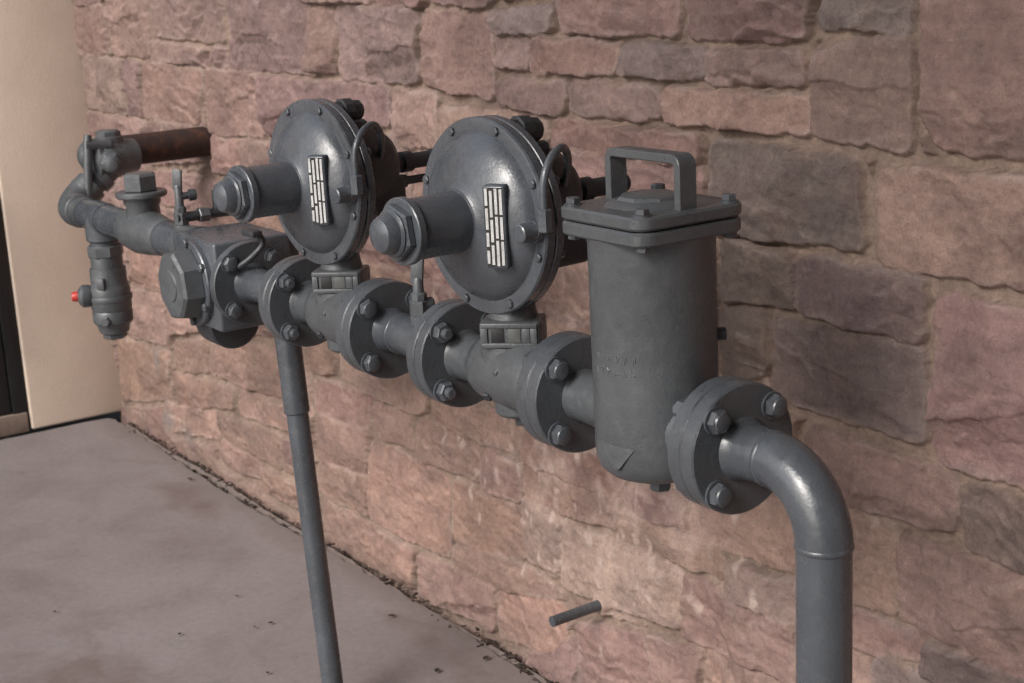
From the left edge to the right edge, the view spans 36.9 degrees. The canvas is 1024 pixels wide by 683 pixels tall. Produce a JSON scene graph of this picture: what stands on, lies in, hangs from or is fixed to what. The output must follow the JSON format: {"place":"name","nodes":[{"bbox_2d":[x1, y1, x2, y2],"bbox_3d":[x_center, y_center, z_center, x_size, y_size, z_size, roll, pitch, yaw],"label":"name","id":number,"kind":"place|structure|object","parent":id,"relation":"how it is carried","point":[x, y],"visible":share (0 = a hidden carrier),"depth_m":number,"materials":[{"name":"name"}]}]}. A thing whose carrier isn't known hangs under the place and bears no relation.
{"place":"outdoors","nodes":[
{"label":"outdoors","id":0,"kind":"place"},
{"bbox_2d":[0,411,120,439],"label":"ground","id":1,"kind":"structure","parent":0,"point":[115,415],"depth_m":4.81,"materials":[{"name":"soil"}]},
{"bbox_2d":[0,0,121,428],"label":"stucco wall","id":2,"kind":"structure","parent":1,"relation":"on","point":[70,369],"depth_m":4.52,"materials":[{"name":"beige paint"}]},
{"bbox_2d":[0,203,28,437],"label":"glass door","id":3,"kind":"structure","parent":2,"relation":"attached to","point":[14,417],"depth_m":4.55,"materials":[{"name":"brown metal"}]},
{"bbox_2d":[0,329,11,416],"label":"door leaf","id":4,"kind":"structure","parent":3,"relation":"in","point":[5,405],"depth_m":4.56,"materials":[{"name":"brown metal"}]},
{"bbox_2d":[124,423,549,682],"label":"joint filler","id":5,"kind":"object","parent":1,"relation":"on","point":[262,511],"visible":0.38,"depth_m":3.80,"materials":[{"name":"grey concrete"}]},
{"bbox_2d":[72,0,1023,682],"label":"stone wall","id":6,"kind":"structure","parent":1,"relation":"on","point":[862,160],"depth_m":2.38,"materials":[{"name":"sandstone"},{"name":"mortar"}]},
{"bbox_2d":[123,126,211,163],"bbox_3d":[-0.866,-0.479,3.771,0.295,0.085,0.085,-13,17,-34],"label":"rusty pipe","id":7,"kind":"object","parent":6,"relation":"attached to","point":[172,145],"visible":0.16,"depth_m":3.76,"materials":[{"name":"metal"}]},
{"bbox_2d":[77,129,141,199],"bbox_3d":[-0.955,-0.409,3.605,0.146,0.172,0.173,1,15,15],"label":"shutoff valve","id":8,"kind":"object","parent":7,"relation":"attached to","point":[103,151],"visible":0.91,"depth_m":3.56,"materials":[{"name":"metal"}]},
{"bbox_2d":[549,600,601,626],"bbox_3d":[0.122,0.474,2.695,0.128,0.021,0.019,-12,17,-32],"label":"pipe stub","id":9,"kind":"object","parent":6,"relation":"attached to","point":[574,613],"visible":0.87,"depth_m":2.68,"materials":[{"name":"metal"}]},
{"bbox_2d":[0,418,538,682],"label":"patio slab","id":10,"kind":"structure","parent":0,"point":[126,555],"depth_m":3.37,"materials":[{"name":"concrete"}]},
{"bbox_2d":[274,336,342,682],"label":"support post","id":11,"kind":"object","parent":10,"relation":"on","point":[292,375],"visible":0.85,"depth_m":2.72,"materials":[{"name":"metal"}]},
{"bbox_2d":[210,240,303,340],"bbox_3d":[-0.415,-0.089,2.693,0.152,0.152,0.224,-12,17,-32],"label":"spool pipe","id":12,"kind":"object","parent":11,"relation":"on","point":[237,295],"visible":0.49,"depth_m":2.74,"materials":[{"name":"metal"}]},
{"bbox_2d":[158,222,298,348],"bbox_3d":[-0.560,-0.107,2.924,0.235,0.218,0.300,-12,17,-32],"label":"gas meter","id":13,"kind":"object","parent":12,"relation":"attached to","point":[188,260],"visible":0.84,"depth_m":2.81,"materials":[{"name":"metal"}]},
{"bbox_2d":[58,167,174,255],"bbox_3d":[-0.847,-0.275,3.307,0.157,0.207,0.743,-10,16,-25],"label":"outlet pipe","id":14,"kind":"object","parent":13,"relation":"attached to","point":[140,224],"visible":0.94,"depth_m":3.17,"materials":[{"name":"metal"}]},
{"bbox_2d":[71,242,133,339],"bbox_3d":[-0.914,-0.109,3.426,0.129,0.214,0.095,-12,17,-32],"label":"relief valve","id":15,"kind":"object","parent":14,"relation":"attached to","point":[106,296],"visible":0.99,"depth_m":3.40,"materials":[{"name":"metal"}]},
{"bbox_2d":[172,169,196,228],"bbox_3d":[-0.640,-0.276,2.996,0.049,0.126,0.030,-8,15,-18],"label":"needle valve","id":16,"kind":"object","parent":14,"relation":"attached to","point":[181,196],"visible":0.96,"depth_m":2.99,"materials":[{"name":"metal"}]},
{"bbox_2d":[177,190,277,269],"bbox_3d":[-0.485,-0.221,2.900,0.222,0.100,0.377,-12,17,-32],"label":"sensing tube","id":17,"kind":"object","parent":13,"relation":"attached to","point":[203,214],"visible":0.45,"depth_m":2.99,"materials":[{"name":"metal"}]},
{"bbox_2d":[213,98,432,372],"bbox_3d":[-0.279,-0.181,2.473,0.313,0.424,0.340,-1,14,8],"label":"pressure regulator","id":18,"kind":"object","parent":12,"relation":"attached to","point":[326,183],"visible":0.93,"depth_m":2.38,"materials":[{"name":"metal"}]},
{"bbox_2d":[128,422,557,682],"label":"leaf litter","id":19,"kind":"object","parent":10,"relation":"on","point":[508,655],"visible":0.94,"depth_m":3.49,"materials":[{"name":"brown plant"}]},
{"bbox_2d":[672,379,854,682],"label":"riser pipe","id":20,"kind":"object","parent":10,"relation":"on","point":[743,450],"visible":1,"depth_m":1.64,"materials":[{"name":"metal"}]},
{"bbox_2d":[522,146,746,506],"bbox_3d":[0.146,-0.028,1.845,0.162,0.412,0.342,-12,17,-32],"label":"gas strainer","id":21,"kind":"object","parent":20,"relation":"attached to","point":[627,374],"visible":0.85,"depth_m":1.76,"materials":[{"name":"metal"}]},
{"bbox_2d":[369,115,630,445],"bbox_3d":[-0.003,-0.096,2.074,0.314,0.424,0.340,-1,14,8],"label":"pressure regulator","id":22,"kind":"object","parent":21,"relation":"attached to","point":[481,220],"visible":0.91,"depth_m":1.98,"materials":[{"name":"metal"}]},
{"bbox_2d":[341,280,462,400],"bbox_3d":[-0.149,-0.006,2.307,0.152,0.152,0.256,-12,17,-32],"label":"spool pipe","id":23,"kind":"object","parent":22,"relation":"attached to","point":[380,334],"visible":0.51,"depth_m":2.33,"materials":[{"name":"metal"}]},
{"bbox_2d":[409,259,434,324],"bbox_3d":[-0.135,-0.075,2.271,0.038,0.106,0.031,-12,17,-32],"label":"needle valve","id":24,"kind":"object","parent":23,"relation":"on","point":[420,302],"visible":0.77,"depth_m":2.26,"materials":[{"name":"metal"}]}
]}

